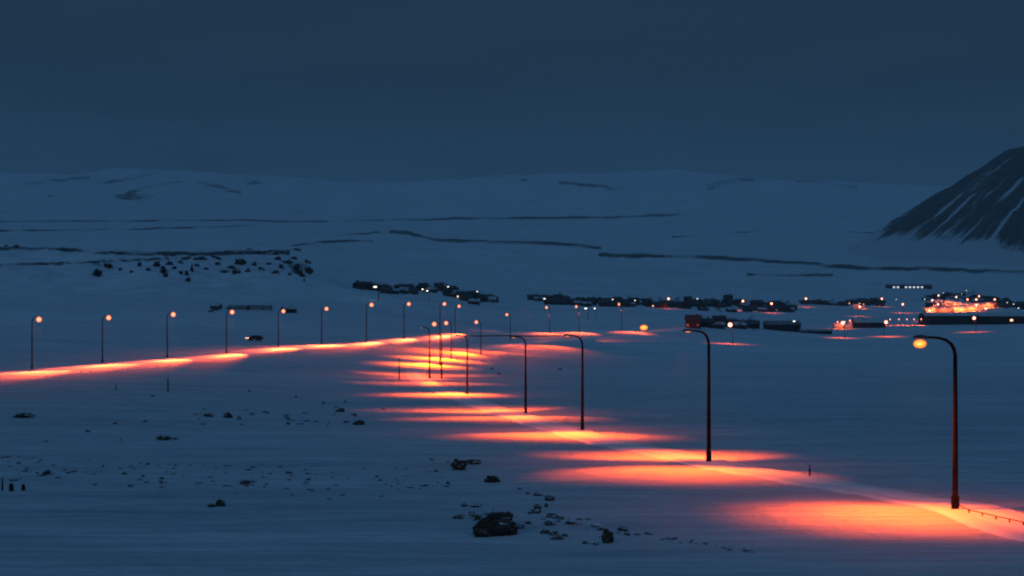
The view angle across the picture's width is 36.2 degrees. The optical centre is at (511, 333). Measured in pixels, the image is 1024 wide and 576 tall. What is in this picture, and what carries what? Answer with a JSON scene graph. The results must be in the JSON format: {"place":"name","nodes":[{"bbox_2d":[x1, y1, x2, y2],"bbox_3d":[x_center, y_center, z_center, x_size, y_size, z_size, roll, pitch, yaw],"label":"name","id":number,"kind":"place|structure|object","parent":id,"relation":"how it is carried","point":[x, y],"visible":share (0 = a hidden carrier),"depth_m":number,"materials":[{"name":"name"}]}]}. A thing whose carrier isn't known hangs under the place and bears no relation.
{"place":"outdoors","nodes":[
{"label":"outdoors","id":0,"kind":"place"},
{"bbox_2d":[0,327,686,374],"bbox_3d":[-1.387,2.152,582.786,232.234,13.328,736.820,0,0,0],"label":"road","id":1,"kind":"structure","parent":0,"point":[255,351],"depth_m":423.36,"materials":[{"name":"snow"}]},
{"bbox_2d":[0,168,1023,575],"bbox_3d":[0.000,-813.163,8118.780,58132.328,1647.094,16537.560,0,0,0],"label":"ground","id":2,"kind":"structure","parent":0,"point":[868,406],"depth_m":299.47,"materials":[{"name":"snow"}]},
{"bbox_2d":[9,482,13,490],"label":"fence stump","id":3,"kind":"object","parent":2,"relation":"on","point":[11,487],"visible":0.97,"depth_m":99.89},
{"bbox_2d":[13,413,34,417],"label":"rock","id":4,"kind":"object","parent":2,"relation":"on","point":[24,415],"visible":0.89,"depth_m":177.16,"materials":[{"name":"stone"}]},
{"bbox_2d":[31,317,41,369],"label":"street lamp","id":5,"kind":"object","parent":2,"relation":"on","point":[38,319],"visible":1,"depth_m":305.92,"materials":[{"name":"metal"}]},
{"bbox_2d":[93,269,101,276],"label":"rock","id":6,"kind":"object","parent":2,"relation":"on","point":[97,272],"visible":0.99,"depth_m":890.36,"materials":[{"name":"stone"}]},
{"bbox_2d":[101,315,110,362],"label":"street lamp","id":7,"kind":"object","parent":2,"relation":"on","point":[108,317],"visible":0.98,"depth_m":331.88,"materials":[{"name":"metal"}]},
{"bbox_2d":[156,435,179,439],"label":"rock","id":8,"kind":"object","parent":2,"relation":"on","point":[162,437],"visible":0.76,"depth_m":146.74,"materials":[{"name":"stone"}]},
{"bbox_2d":[166,312,175,357],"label":"street lamp","id":9,"kind":"object","parent":2,"relation":"on","point":[173,314],"visible":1,"depth_m":355.90,"materials":[{"name":"metal"}]},
{"bbox_2d":[210,303,221,308],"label":"house","id":10,"kind":"structure","parent":2,"relation":"on","point":[217,305],"depth_m":648.97,"materials":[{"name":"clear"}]},
{"bbox_2d":[215,499,225,505],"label":"rock","id":11,"kind":"object","parent":2,"relation":"on","point":[219,502],"visible":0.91,"depth_m":90.62,"materials":[{"name":"stone"}]},
{"bbox_2d":[223,412,232,417],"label":"rock","id":12,"kind":"object","parent":2,"relation":"on","point":[227,414],"visible":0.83,"depth_m":181.60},
{"bbox_2d":[226,310,233,352],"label":"street lamp","id":13,"kind":"object","parent":2,"relation":"on","point":[231,311],"visible":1,"depth_m":390.87,"materials":[{"name":"metal"}]},
{"bbox_2d":[235,258,246,264],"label":"rock","id":14,"kind":"object","parent":2,"relation":"on","point":[239,261],"visible":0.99,"depth_m":1229.29,"materials":[{"name":"stone"}]},
{"bbox_2d":[226,305,272,310],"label":"barn","id":15,"kind":"structure","parent":2,"relation":"on","point":[254,307],"depth_m":649.10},
{"bbox_2d":[246,335,262,340],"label":"car","id":16,"kind":"object","parent":2,"relation":"on","point":[256,337],"visible":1,"depth_m":460.33,"materials":[{"name":"paint"}]},
{"bbox_2d":[266,250,279,254],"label":"rock","id":17,"kind":"object","parent":2,"relation":"on","point":[272,252],"visible":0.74,"depth_m":1926.25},
{"bbox_2d":[278,309,284,346],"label":"street lamp","id":18,"kind":"object","parent":2,"relation":"on","point":[282,310],"visible":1,"depth_m":434.87,"materials":[{"name":"metal"}]},
{"bbox_2d":[280,305,296,312],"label":"house","id":19,"kind":"structure","parent":2,"relation":"on","point":[291,309],"depth_m":643.16,"materials":[{"name":"black glass"}]},
{"bbox_2d":[293,264,302,274],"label":"rock","id":20,"kind":"object","parent":2,"relation":"on","point":[296,269],"visible":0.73,"depth_m":1253.97,"materials":[{"name":"stone"}]},
{"bbox_2d":[305,267,313,273],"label":"rock","id":21,"kind":"object","parent":2,"relation":"on","point":[308,270],"visible":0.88,"depth_m":1299.96,"materials":[{"name":"stone"}]},
{"bbox_2d":[321,307,327,343],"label":"street lamp","id":22,"kind":"object","parent":2,"relation":"on","point":[326,308],"visible":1,"depth_m":461.86,"materials":[{"name":"metal"}]},
{"bbox_2d":[353,420,364,424],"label":"rock","id":23,"kind":"object","parent":2,"relation":"on","point":[360,422],"visible":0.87,"depth_m":173.79,"materials":[{"name":"stone"}]},
{"bbox_2d":[356,281,365,289],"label":"house","id":24,"kind":"structure","parent":2,"relation":"on","point":[361,285],"depth_m":1282.50,"materials":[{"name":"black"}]},
{"bbox_2d":[366,303,373,341],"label":"street lamp","id":25,"kind":"object","parent":2,"relation":"on","point":[371,304],"visible":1,"depth_m":481.86,"materials":[{"name":"metal"}]},
{"bbox_2d":[379,286,392,293],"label":"house","id":26,"kind":"structure","parent":2,"relation":"on","point":[388,290],"depth_m":1246.68,"materials":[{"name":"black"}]},
{"bbox_2d":[408,288,418,294],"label":"house","id":27,"kind":"structure","parent":2,"relation":"on","point":[412,290],"depth_m":1346.77,"materials":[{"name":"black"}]},
{"bbox_2d":[417,283,428,290],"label":"house","id":28,"kind":"structure","parent":2,"relation":"on","point":[424,286],"depth_m":1424.67,"materials":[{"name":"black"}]},
{"bbox_2d":[419,327,430,377],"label":"street lamp","id":29,"kind":"object","parent":2,"relation":"on","point":[429,350],"visible":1,"depth_m":337.86,"materials":[{"name":"metal"}]},
{"bbox_2d":[432,322,440,365],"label":"street lamp","id":30,"kind":"object","parent":2,"relation":"on","point":[434,324],"visible":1,"depth_m":397.92,"materials":[{"name":"metal"}]},
{"bbox_2d":[433,333,442,378],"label":"street lamp","id":31,"kind":"object","parent":2,"relation":"on","point":[441,355],"visible":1,"depth_m":336.87,"materials":[{"name":"metal"}]},
{"bbox_2d":[434,282,443,290],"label":"house","id":32,"kind":"structure","parent":2,"relation":"on","point":[439,285],"depth_m":1561.53,"materials":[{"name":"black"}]},
{"bbox_2d":[443,289,451,296],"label":"house","id":33,"kind":"structure","parent":2,"relation":"on","point":[447,292],"depth_m":1373.48,"materials":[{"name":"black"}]},
{"bbox_2d":[444,321,451,358],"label":"street lamp","id":34,"kind":"object","parent":2,"relation":"on","point":[445,322],"visible":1,"depth_m":429.89,"materials":[{"name":"metal"}]},
{"bbox_2d":[452,514,462,518],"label":"rock","id":35,"kind":"object","parent":2,"relation":"on","point":[458,516],"visible":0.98,"depth_m":84.49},
{"bbox_2d":[450,459,466,469],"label":"rock","id":36,"kind":"object","parent":2,"relation":"on","point":[456,464],"visible":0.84,"depth_m":113.22,"materials":[{"name":"stone"}]},
{"bbox_2d":[455,335,467,393],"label":"street lamp","id":37,"kind":"object","parent":2,"relation":"on","point":[466,364],"visible":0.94,"depth_m":257.90,"materials":[{"name":"metal"}]},
{"bbox_2d":[455,290,467,297],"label":"house","id":38,"kind":"structure","parent":2,"relation":"on","point":[457,293],"depth_m":1354.28,"materials":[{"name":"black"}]},
{"bbox_2d":[459,293,472,300],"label":"house","id":39,"kind":"structure","parent":2,"relation":"on","point":[462,297],"depth_m":1296.78,"materials":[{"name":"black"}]},
{"bbox_2d":[464,459,481,464],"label":"rock","id":40,"kind":"object","parent":2,"relation":"on","point":[471,461],"visible":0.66,"depth_m":117.33,"materials":[{"name":"stone"}]},
{"bbox_2d":[468,298,479,304],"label":"house","id":41,"kind":"structure","parent":2,"relation":"on","point":[475,301],"depth_m":1231.96,"materials":[{"name":"blue glass"}]},
{"bbox_2d":[475,320,481,354],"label":"street lamp","id":42,"kind":"object","parent":2,"relation":"on","point":[476,321],"visible":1,"depth_m":465.91,"materials":[{"name":"metal"}]},
{"bbox_2d":[474,293,487,301],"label":"house","id":43,"kind":"structure","parent":2,"relation":"on","point":[482,296],"depth_m":1330.87,"materials":[{"name":"black glass"}]},
{"bbox_2d":[473,528,491,536],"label":"rock","id":44,"kind":"object","parent":2,"relation":"on","point":[481,532],"visible":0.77,"depth_m":78.31,"materials":[{"name":"stone"}]},
{"bbox_2d":[484,475,499,482],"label":"rock","id":45,"kind":"object","parent":2,"relation":"on","point":[491,479],"visible":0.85,"depth_m":106.07,"materials":[{"name":"stone"}]},
{"bbox_2d":[488,296,495,302],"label":"house","id":46,"kind":"structure","parent":2,"relation":"on","point":[491,299],"depth_m":1332.84,"materials":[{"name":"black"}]},
{"bbox_2d":[472,511,515,536],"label":"rock","id":47,"kind":"object","parent":2,"relation":"on","point":[499,524],"visible":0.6,"depth_m":79.28,"materials":[{"name":"stone"}]},
{"bbox_2d":[453,335,562,336],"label":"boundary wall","id":48,"kind":"structure","parent":2,"relation":"on","point":[512,335],"depth_m":627.83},
{"bbox_2d":[509,521,517,534],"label":"rock","id":49,"kind":"object","parent":2,"relation":"on","point":[513,529],"visible":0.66,"depth_m":79.51,"materials":[{"name":"stone"}]},
{"bbox_2d":[510,336,526,412],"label":"street lamp","id":50,"kind":"object","parent":2,"relation":"on","point":[525,396],"visible":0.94,"depth_m":199.90,"materials":[{"name":"metal"}]},
{"bbox_2d":[527,294,539,299],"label":"house","id":51,"kind":"structure","parent":2,"relation":"on","point":[529,296],"depth_m":1544.70,"materials":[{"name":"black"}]},
{"bbox_2d":[528,509,540,513],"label":"rock","id":52,"kind":"object","parent":2,"relation":"on","point":[533,511],"visible":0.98,"depth_m":87.06,"materials":[{"name":"stone"}]},
{"bbox_2d":[540,528,549,533],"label":"rock","id":53,"kind":"object","parent":2,"relation":"on","point":[545,531],"visible":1,"depth_m":79.75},
{"bbox_2d":[544,495,554,500],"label":"rock","id":54,"kind":"object","parent":2,"relation":"on","point":[549,497],"visible":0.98,"depth_m":93.05,"materials":[{"name":"stone"}]},
{"bbox_2d":[543,298,556,304],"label":"house","id":55,"kind":"structure","parent":2,"relation":"on","point":[550,301],"depth_m":1385.18,"materials":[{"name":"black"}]},
{"bbox_2d":[546,512,557,517],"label":"rock","id":56,"kind":"object","parent":2,"relation":"on","point":[551,515],"visible":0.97,"depth_m":85.34,"materials":[{"name":"stone"}]},
{"bbox_2d":[549,530,558,535],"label":"rock","id":57,"kind":"object","parent":2,"relation":"on","point":[553,532],"visible":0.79,"depth_m":79.18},
{"bbox_2d":[550,535,562,539],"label":"rock","id":58,"kind":"object","parent":2,"relation":"on","point":[558,537],"visible":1,"depth_m":77.70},
{"bbox_2d":[557,298,567,304],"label":"house","id":59,"kind":"structure","parent":2,"relation":"on","point":[563,301],"depth_m":1403.08,"materials":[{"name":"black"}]},
{"bbox_2d":[565,519,576,523],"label":"rock","id":60,"kind":"object","parent":2,"relation":"on","point":[569,521],"visible":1,"depth_m":83.01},
{"bbox_2d":[563,334,583,429],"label":"street lamp","id":61,"kind":"object","parent":2,"relation":"on","point":[582,392],"visible":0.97,"depth_m":161.90,"materials":[{"name":"metal"}]},
{"bbox_2d":[580,301,591,306],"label":"house","id":62,"kind":"structure","parent":2,"relation":"on","point":[583,304],"depth_m":1368.29,"materials":[{"name":"black glass"}]},
{"bbox_2d":[586,522,600,526],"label":"rock","id":63,"kind":"object","parent":2,"relation":"on","point":[589,524],"visible":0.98,"depth_m":82.00,"materials":[{"name":"stone"}]},
{"bbox_2d":[598,300,612,306],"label":"house","id":64,"kind":"structure","parent":2,"relation":"on","point":[602,303],"depth_m":1404.98,"materials":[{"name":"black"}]},
{"bbox_2d":[601,529,613,542],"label":"rock","id":65,"kind":"object","parent":2,"relation":"on","point":[607,536],"visible":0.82,"depth_m":76.64,"materials":[{"name":"stone"}]},
{"bbox_2d":[606,301,617,306],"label":"house","id":66,"kind":"structure","parent":2,"relation":"on","point":[611,303],"depth_m":1399.64,"materials":[{"name":"black glass"}]},
{"bbox_2d":[617,526,627,530],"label":"rock","id":67,"kind":"object","parent":2,"relation":"on","point":[621,528],"visible":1,"depth_m":80.54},
{"bbox_2d":[618,300,630,306],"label":"house","id":68,"kind":"structure","parent":2,"relation":"on","point":[626,303],"depth_m":1433.25,"materials":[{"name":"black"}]},
{"bbox_2d":[629,298,639,304],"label":"house","id":69,"kind":"structure","parent":2,"relation":"on","point":[636,301],"depth_m":1496.39,"materials":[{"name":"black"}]},
{"bbox_2d":[642,297,651,305],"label":"house","id":70,"kind":"structure","parent":2,"relation":"on","point":[645,301],"depth_m":1494.07,"materials":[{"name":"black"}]},
{"bbox_2d":[651,302,661,307],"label":"house","id":71,"kind":"structure","parent":2,"relation":"on","point":[656,304],"depth_m":1457.80,"materials":[{"name":"black glass"}]},
{"bbox_2d":[659,300,667,307],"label":"house","id":72,"kind":"structure","parent":2,"relation":"on","point":[664,303],"depth_m":1461.54,"materials":[{"name":"black glass"}]},
{"bbox_2d":[668,301,677,307],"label":"house","id":73,"kind":"structure","parent":2,"relation":"on","point":[674,303],"depth_m":1492.25,"materials":[{"name":"black glass"}]},
{"bbox_2d":[680,300,690,308],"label":"house","id":74,"kind":"structure","parent":2,"relation":"on","point":[685,304],"depth_m":1470.63,"materials":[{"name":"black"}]},
{"bbox_2d":[684,313,701,328],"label":"house","id":75,"kind":"structure","parent":2,"relation":"on","point":[692,321],"depth_m":925.74,"materials":[{"name":"red glass"}]},
{"bbox_2d":[682,329,710,461],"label":"street lamp","id":76,"kind":"object","parent":2,"relation":"on","point":[708,455],"visible":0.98,"depth_m":120.89,"materials":[{"name":"metal"}]},
{"bbox_2d":[697,303,706,310],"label":"house","id":77,"kind":"structure","parent":2,"relation":"on","point":[699,305],"depth_m":1447.07,"materials":[{"name":"black glass"}]},
{"bbox_2d":[701,317,715,327],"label":"house","id":78,"kind":"structure","parent":2,"relation":"on","point":[708,320],"depth_m":958.21,"materials":[{"name":"black glass"}]},
{"bbox_2d":[712,320,725,328],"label":"house","id":79,"kind":"structure","parent":2,"relation":"on","point":[722,326],"depth_m":958.59,"materials":[{"name":"black glass"}]},
{"bbox_2d":[712,314,726,326],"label":"house","id":80,"kind":"structure","parent":2,"relation":"on","point":[720,317],"depth_m":1003.40,"materials":[{"name":"black glass"}]},
{"bbox_2d":[717,303,725,307],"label":"house","id":81,"kind":"structure","parent":2,"relation":"on","point":[721,305],"depth_m":1555.52,"materials":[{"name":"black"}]},
{"bbox_2d":[723,294,732,301],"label":"house","id":82,"kind":"structure","parent":2,"relation":"on","point":[729,298],"depth_m":1790.82,"materials":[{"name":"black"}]},
{"bbox_2d":[725,307,736,311],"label":"house","id":83,"kind":"structure","parent":2,"relation":"on","point":[732,309],"depth_m":1446.27,"materials":[{"name":"black glass"}]},
{"bbox_2d":[726,318,740,326],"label":"house","id":84,"kind":"structure","parent":2,"relation":"on","point":[730,321],"depth_m":1010.36,"materials":[{"name":"black glass"}]},
{"bbox_2d":[733,298,741,305],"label":"house","id":85,"kind":"structure","parent":2,"relation":"on","point":[737,301],"depth_m":1629.80,"materials":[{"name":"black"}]},
{"bbox_2d":[731,322,746,329],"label":"house","id":86,"kind":"structure","parent":2,"relation":"on","point":[735,325],"depth_m":994.57,"materials":[{"name":"black glass"}]},
{"bbox_2d":[742,305,752,311],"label":"house","id":87,"kind":"structure","parent":2,"relation":"on","point":[749,308],"depth_m":1489.33,"materials":[{"name":"black glass"}]},
{"bbox_2d":[744,319,759,328],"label":"house","id":88,"kind":"structure","parent":2,"relation":"on","point":[754,322],"depth_m":1025.94,"materials":[{"name":"black glass"}]},
{"bbox_2d":[750,300,763,305],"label":"house","id":89,"kind":"structure","parent":2,"relation":"on","point":[756,302],"depth_m":1693.65,"materials":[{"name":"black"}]},
{"bbox_2d":[757,307,766,311],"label":"house","id":90,"kind":"structure","parent":2,"relation":"on","point":[761,309],"depth_m":1512.29,"materials":[{"name":"grey glass"}]},
{"bbox_2d":[763,321,800,331],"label":"barn","id":91,"kind":"structure","parent":2,"relation":"on","point":[790,326],"depth_m":1031.52,"materials":[{"name":"black"}]},
{"bbox_2d":[800,300,810,303],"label":"house","id":92,"kind":"structure","parent":2,"relation":"on","point":[805,301],"depth_m":1833.90,"materials":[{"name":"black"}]},
{"bbox_2d":[798,329,831,334],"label":"shed","id":93,"kind":"structure","parent":2,"relation":"on","point":[822,331],"depth_m":1020.55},
{"bbox_2d":[819,300,828,304],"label":"house","id":94,"kind":"structure","parent":2,"relation":"on","point":[823,302],"depth_m":1834.30,"materials":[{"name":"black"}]},
{"bbox_2d":[832,323,842,328],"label":"house","id":95,"kind":"structure","parent":2,"relation":"on","point":[837,325],"depth_m":1143.66,"materials":[{"name":"glass"}]},
{"bbox_2d":[837,301,848,305],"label":"house","id":96,"kind":"structure","parent":2,"relation":"on","point":[842,303],"depth_m":1801.86,"materials":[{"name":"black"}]},
{"bbox_2d":[843,324,852,328],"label":"house","id":97,"kind":"structure","parent":2,"relation":"on","point":[847,326],"depth_m":1148.28,"materials":[{"name":"grey glass"}]},
{"bbox_2d":[859,300,870,305],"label":"house","id":98,"kind":"structure","parent":2,"relation":"on","point":[867,302],"depth_m":1872.31,"materials":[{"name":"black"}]},
{"bbox_2d":[850,318,885,327],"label":"shed","id":99,"kind":"structure","parent":2,"relation":"on","point":[867,322],"depth_m":1162.66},
{"bbox_2d":[875,301,884,305],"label":"house","id":100,"kind":"structure","parent":2,"relation":"on","point":[881,303],"depth_m":1857.06,"materials":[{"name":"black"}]},
{"bbox_2d":[885,284,931,288],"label":"school building","id":101,"kind":"structure","parent":2,"relation":"on","point":[913,286],"depth_m":2698.55,"materials":[{"name":"black glass"}]},
{"bbox_2d":[930,306,939,311],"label":"house","id":102,"kind":"structure","parent":2,"relation":"on","point":[934,308],"depth_m":1630.44,"materials":[{"name":"white glass"}]},
{"bbox_2d":[913,335,958,508],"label":"street lamp","id":103,"kind":"object","parent":2,"relation":"on","point":[919,343],"visible":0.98,"depth_m":87.88,"materials":[{"name":"metal"}]},
{"bbox_2d":[939,306,949,311],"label":"house","id":104,"kind":"structure","parent":2,"relation":"on","point":[944,308],"depth_m":1613.13,"materials":[{"name":"white glass"}]},
{"bbox_2d":[918,312,977,324],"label":"warehouse","id":105,"kind":"structure","parent":2,"relation":"on","point":[946,318],"depth_m":1210.84,"materials":[{"name":"black metal"}]},
{"bbox_2d":[953,307,965,311],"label":"house","id":106,"kind":"structure","parent":2,"relation":"on","point":[958,309],"depth_m":1665.16,"materials":[{"name":"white glass"}]},
{"bbox_2d":[964,306,976,310],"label":"house","id":107,"kind":"structure","parent":2,"relation":"on","point":[970,308],"depth_m":1694.38,"materials":[{"name":"white glass"}]},
{"bbox_2d":[984,302,993,307],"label":"house","id":108,"kind":"structure","parent":2,"relation":"on","point":[991,304],"depth_m":1795.27,"materials":[{"name":"white glass"}]},
{"bbox_2d":[975,313,1023,324],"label":"warehouse","id":109,"kind":"structure","parent":2,"relation":"on","point":[997,318],"depth_m":1223.85,"materials":[{"name":"black metal"}]},
{"bbox_2d":[998,303,1010,307],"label":"house","id":110,"kind":"structure","parent":2,"relation":"on","point":[1001,305],"depth_m":1817.66,"materials":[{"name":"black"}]},
{"bbox_2d":[0,0,1023,185],"label":"sky","id":111,"kind":"structure","parent":0,"point":[907,92],"materials":[{"name":"blue"}]},
{"bbox_2d":[406,334,1023,540],"bbox_3d":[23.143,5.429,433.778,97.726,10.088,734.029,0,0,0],"label":"road","id":112,"kind":"structure","parent":0,"point":[998,526],"depth_m":116.09,"materials":[{"name":"snow"}]},
{"bbox_2d":[959,505,1023,525],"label":"cable rail","id":113,"kind":"object","parent":112,"relation":"on","point":[969,510],"visible":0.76,"depth_m":83.72,"materials":[{"name":"metal"}]},
{"bbox_2d":[847,146,1023,266],"bbox_3d":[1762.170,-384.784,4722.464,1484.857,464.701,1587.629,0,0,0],"label":"mountain","id":114,"kind":"structure","parent":0,"point":[976,216],"depth_m":4475.20,"materials":[{"name":"snow"}]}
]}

